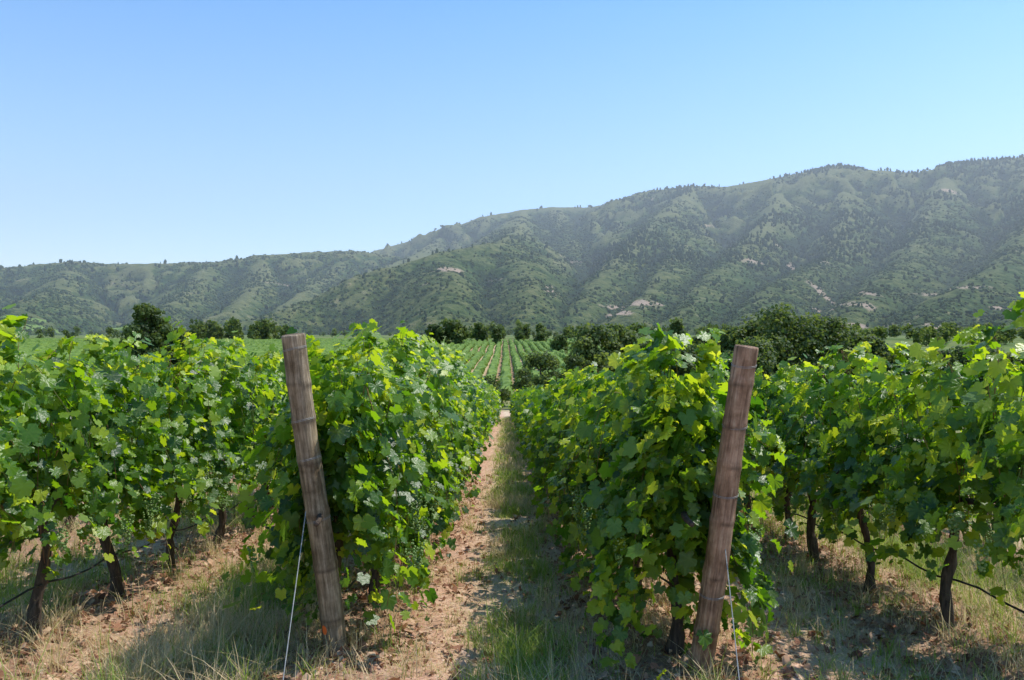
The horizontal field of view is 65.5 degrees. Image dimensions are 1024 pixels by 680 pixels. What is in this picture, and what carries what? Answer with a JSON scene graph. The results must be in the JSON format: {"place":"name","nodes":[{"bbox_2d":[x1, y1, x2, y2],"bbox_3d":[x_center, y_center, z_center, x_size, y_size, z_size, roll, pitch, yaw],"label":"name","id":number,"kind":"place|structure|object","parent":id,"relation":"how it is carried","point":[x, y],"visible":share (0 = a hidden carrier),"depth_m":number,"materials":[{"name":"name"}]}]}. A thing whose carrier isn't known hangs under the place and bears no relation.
{"place":"outdoors","nodes":[
{"label":"outdoors","id":0,"kind":"place"},
{"bbox_2d":[0,157,1023,335],"bbox_3d":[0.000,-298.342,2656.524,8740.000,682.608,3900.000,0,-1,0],"label":"hills","id":1,"kind":"structure","parent":0,"point":[805,186],"depth_m":1793.94,"materials":[{"name":"green plant"}]},
{"bbox_2d":[0,154,1023,333],"bbox_3d":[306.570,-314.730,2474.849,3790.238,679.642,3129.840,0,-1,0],"label":"ridge trees","id":2,"kind":"object","parent":1,"relation":"on","point":[622,246],"visible":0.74,"depth_m":1982.65,"materials":[{"name":"green plant"}]},
{"bbox_2d":[0,156,1023,334],"bbox_3d":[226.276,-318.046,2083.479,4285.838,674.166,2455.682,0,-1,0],"label":"hillside scrub","id":3,"kind":"object","parent":1,"relation":"on","point":[657,266],"visible":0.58,"depth_m":1684.41,"materials":[{"name":"green plant"}]},
{"bbox_2d":[0,417,1023,679],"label":"grass","id":4,"kind":"structure","parent":0,"point":[178,657],"depth_m":5.74,"materials":[{"name":"green plant"}]},
{"bbox_2d":[0,335,1023,679],"bbox_3d":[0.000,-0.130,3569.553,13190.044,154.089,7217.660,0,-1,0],"label":"ground","id":5,"kind":"structure","parent":0,"point":[550,547],"depth_m":6.07,"materials":[{"name":"soil"}]},
{"bbox_2d":[7,378,221,543],"bbox_3d":[-5.513,2.635,32.472,1.746,4.122,55.468,0,-1,0],"label":"grapevine row","id":6,"kind":"object","parent":5,"relation":"on","point":[72,517],"depth_m":9.38,"materials":[{"name":"green plant"}]},
{"bbox_2d":[118,325,142,349],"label":"tree","id":7,"kind":"object","parent":5,"relation":"on","point":[125,337],"visible":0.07,"depth_m":139.21,"materials":[{"name":"green plant"}]},
{"bbox_2d":[123,303,172,366],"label":"tree","id":8,"kind":"object","parent":5,"relation":"on","point":[144,316],"visible":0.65,"depth_m":134.25,"materials":[{"name":"green plant"}]},
{"bbox_2d":[149,316,175,367],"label":"tree","id":9,"kind":"object","parent":5,"relation":"on","point":[172,354],"visible":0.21,"depth_m":137.23,"materials":[{"name":"green plant"}]},
{"bbox_2d":[0,303,346,639],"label":"grapevine row","id":10,"kind":"object","parent":5,"relation":"on","point":[166,438],"visible":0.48,"depth_m":5.98,"materials":[{"name":"green plant"}]},
{"bbox_2d":[169,328,186,368],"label":"tree","id":11,"kind":"object","parent":5,"relation":"on","point":[182,337],"visible":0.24,"depth_m":139.55,"materials":[{"name":"green plant"}]},
{"bbox_2d":[281,333,347,657],"bbox_3d":[-1.179,1.122,4.860,0.175,2.342,0.157,-1,8,36],"label":"wooden post","id":12,"kind":"object","parent":5,"relation":"on","point":[314,494],"visible":0.88,"depth_m":4.78,"materials":[{"name":"brown wood"}]},
{"bbox_2d":[283,510,305,679],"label":"guy wire","id":13,"kind":"object","parent":12,"relation":"attached to","point":[294,597],"visible":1,"depth_m":4.44,"materials":[{"name":"grey metal"}]},
{"bbox_2d":[221,318,503,642],"bbox_3d":[-1.351,2.745,33.371,1.960,4.784,57.752,0,-1,0],"label":"grapevine row","id":14,"kind":"object","parent":5,"relation":"on","point":[405,429],"visible":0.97,"depth_m":5.16,"materials":[{"name":"green plant"}]},
{"bbox_2d":[0,338,861,396],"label":"distant vineyard","id":15,"kind":"object","parent":5,"relation":"on","point":[260,347],"visible":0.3,"depth_m":245.50,"materials":[{"name":"green plant"}]},
{"bbox_2d":[425,324,443,343],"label":"tree","id":16,"kind":"object","parent":5,"relation":"on","point":[433,328],"visible":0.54,"depth_m":299.04,"materials":[{"name":"green plant"}]},
{"bbox_2d":[436,317,471,343],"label":"tree","id":17,"kind":"object","parent":5,"relation":"on","point":[453,331],"visible":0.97,"depth_m":297.62,"materials":[{"name":"green plant"}]},
{"bbox_2d":[471,322,488,340],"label":"tree","id":18,"kind":"object","parent":5,"relation":"on","point":[480,334],"visible":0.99,"depth_m":399.19,"materials":[{"name":"green plant"}]},
{"bbox_2d":[477,374,510,407],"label":"shrub","id":19,"kind":"object","parent":5,"relation":"on","point":[503,393],"visible":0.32,"depth_m":80.03,"materials":[{"name":"green plant"}]},
{"bbox_2d":[491,327,502,343],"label":"tree","id":20,"kind":"object","parent":5,"relation":"on","point":[496,334],"visible":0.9,"depth_m":328.92,"materials":[{"name":"green plant"}]},
{"bbox_2d":[0,473,1023,679],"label":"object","id":21,"kind":"object","parent":5,"relation":"on","point":[436,623],"visible":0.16,"depth_m":5.78,"materials":[{"name":"brown plant"}]},
{"bbox_2d":[0,479,1023,679],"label":"dry straw","id":22,"kind":"object","parent":5,"relation":"on","point":[642,657],"visible":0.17,"depth_m":5.63,"materials":[{"name":"beige plant"}]},
{"bbox_2d":[1,475,1023,679],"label":"soil clods","id":23,"kind":"object","parent":5,"relation":"on","point":[650,643],"visible":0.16,"depth_m":5.75,"materials":[{"name":"brown soil"}]},
{"bbox_2d":[514,331,524,340],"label":"tree","id":24,"kind":"object","parent":5,"relation":"on","point":[521,334],"visible":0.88,"depth_m":398.89,"materials":[{"name":"green plant"}]},
{"bbox_2d":[16,316,1023,346],"bbox_3d":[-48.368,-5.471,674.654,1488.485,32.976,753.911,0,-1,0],"label":"distant trees","id":25,"kind":"object","parent":5,"relation":"on","point":[946,331],"visible":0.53,"depth_m":439.40,"materials":[{"name":"green plant"}]},
{"bbox_2d":[507,366,535,398],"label":"shrub","id":26,"kind":"object","parent":5,"relation":"on","point":[525,375],"visible":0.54,"depth_m":77.68,"materials":[{"name":"green plant"}]},
{"bbox_2d":[514,349,562,388],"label":"shrub","id":27,"kind":"object","parent":5,"relation":"on","point":[545,360],"visible":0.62,"depth_m":83.07,"materials":[{"name":"green plant"}]},
{"bbox_2d":[532,323,547,341],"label":"tree","id":28,"kind":"object","parent":5,"relation":"on","point":[541,334],"visible":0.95,"depth_m":368.82,"materials":[{"name":"green plant"}]},
{"bbox_2d":[550,334,568,350],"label":"tree","id":29,"kind":"object","parent":5,"relation":"on","point":[559,342],"visible":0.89,"depth_m":248.62,"materials":[{"name":"green plant"}]},
{"bbox_2d":[560,353,593,380],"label":"shrub","id":30,"kind":"object","parent":5,"relation":"on","point":[572,362],"visible":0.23,"depth_m":83.76,"materials":[{"name":"green plant"}]},
{"bbox_2d":[559,322,622,379],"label":"tree","id":31,"kind":"object","parent":5,"relation":"on","point":[589,339],"visible":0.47,"depth_m":87.10,"materials":[{"name":"green plant"}]},
{"bbox_2d":[600,322,644,352],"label":"tree","id":32,"kind":"object","parent":5,"relation":"on","point":[628,337],"visible":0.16,"depth_m":91.32,"materials":[{"name":"green plant"}]},
{"bbox_2d":[508,322,798,679],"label":"grapevine row","id":33,"kind":"object","parent":5,"relation":"on","point":[624,455],"visible":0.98,"depth_m":4.80,"materials":[{"name":"green plant"}]},
{"bbox_2d":[640,341,668,353],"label":"tree","id":34,"kind":"object","parent":5,"relation":"on","point":[644,345],"visible":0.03,"depth_m":96.97,"materials":[{"name":"green plant"}]},
{"bbox_2d":[668,316,688,345],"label":"conifer tree","id":35,"kind":"object","parent":5,"relation":"on","point":[676,326],"visible":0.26,"depth_m":116.83,"materials":[{"name":"green plant"}]},
{"bbox_2d":[666,344,698,378],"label":"tree","id":36,"kind":"object","parent":5,"relation":"on","point":[690,366],"visible":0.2,"depth_m":95.34,"materials":[{"name":"green plant"}]},
{"bbox_2d":[691,325,723,377],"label":"tree","id":37,"kind":"object","parent":5,"relation":"on","point":[696,341],"visible":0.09,"depth_m":111.20,"materials":[{"name":"green plant"}]},
{"bbox_2d":[688,345,758,675],"bbox_3d":[1.196,1.151,4.605,0.151,2.261,0.168,12,7,43],"label":"wooden post","id":38,"kind":"object","parent":5,"relation":"on","point":[725,493],"visible":0.94,"depth_m":4.53,"materials":[{"name":"brown wood"}]},
{"bbox_2d":[725,549,739,679],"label":"guy wire","id":39,"kind":"object","parent":38,"relation":"attached to","point":[732,615],"visible":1,"depth_m":4.29,"materials":[{"name":"grey metal"}]},
{"bbox_2d":[711,326,747,356],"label":"tree","id":40,"kind":"object","parent":5,"relation":"on","point":[729,337],"visible":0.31,"depth_m":106.30,"materials":[{"name":"green plant"}]},
{"bbox_2d":[719,336,778,387],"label":"tree","id":41,"kind":"object","parent":5,"relation":"on","point":[767,360],"visible":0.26,"depth_m":92.88,"materials":[{"name":"green plant"}]},
{"bbox_2d":[728,312,773,351],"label":"tree","id":42,"kind":"object","parent":5,"relation":"on","point":[751,331],"visible":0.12,"depth_m":106.72,"materials":[{"name":"green plant"}]},
{"bbox_2d":[753,302,835,382],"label":"tree","id":43,"kind":"object","parent":5,"relation":"on","point":[780,334],"visible":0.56,"depth_m":99.19,"materials":[{"name":"green plant"}]},
{"bbox_2d":[789,313,854,381],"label":"tree","id":44,"kind":"object","parent":5,"relation":"on","point":[837,330],"visible":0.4,"depth_m":101.91,"materials":[{"name":"green plant"}]},
{"bbox_2d":[668,291,1023,630],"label":"grapevine row","id":45,"kind":"object","parent":5,"relation":"on","point":[918,476],"visible":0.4,"depth_m":5.48,"materials":[{"name":"green plant"}]},
{"bbox_2d":[827,324,876,382],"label":"tree","id":46,"kind":"object","parent":5,"relation":"on","point":[854,336],"visible":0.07,"depth_m":107.94,"materials":[{"name":"green plant"}]},
{"bbox_2d":[850,335,894,381],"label":"tree","id":47,"kind":"object","parent":5,"relation":"on","point":[879,343],"visible":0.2,"depth_m":106.70,"materials":[{"name":"green plant"}]},
{"bbox_2d":[883,347,932,388],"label":"tree","id":48,"kind":"object","parent":5,"relation":"on","point":[889,357],"visible":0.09,"depth_m":102.45,"materials":[{"name":"green plant"}]},
{"bbox_2d":[803,353,1023,543],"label":"grapevine row","id":49,"kind":"object","parent":5,"relation":"on","point":[1020,389],"visible":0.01,"depth_m":8.38,"materials":[{"name":"green plant"}]},
{"bbox_2d":[927,350,964,381],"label":"tree","id":50,"kind":"object","parent":5,"relation":"on","point":[953,359],"visible":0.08,"depth_m":102.84,"materials":[{"name":"green plant"}]},
{"bbox_2d":[947,345,1019,386],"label":"tree","id":51,"kind":"object","parent":5,"relation":"on","point":[961,358],"visible":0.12,"depth_m":109.16,"materials":[{"name":"green plant"}]},
{"bbox_2d":[999,352,1023,387],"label":"tree","id":52,"kind":"object","parent":5,"relation":"on","point":[1012,359],"visible":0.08,"depth_m":108.50,"materials":[{"name":"green plant"}]},
{"bbox_2d":[0,0,1023,267],"label":"sky","id":53,"kind":"structure","parent":0,"point":[132,131],"materials":[{"name":"blue"}]}
]}

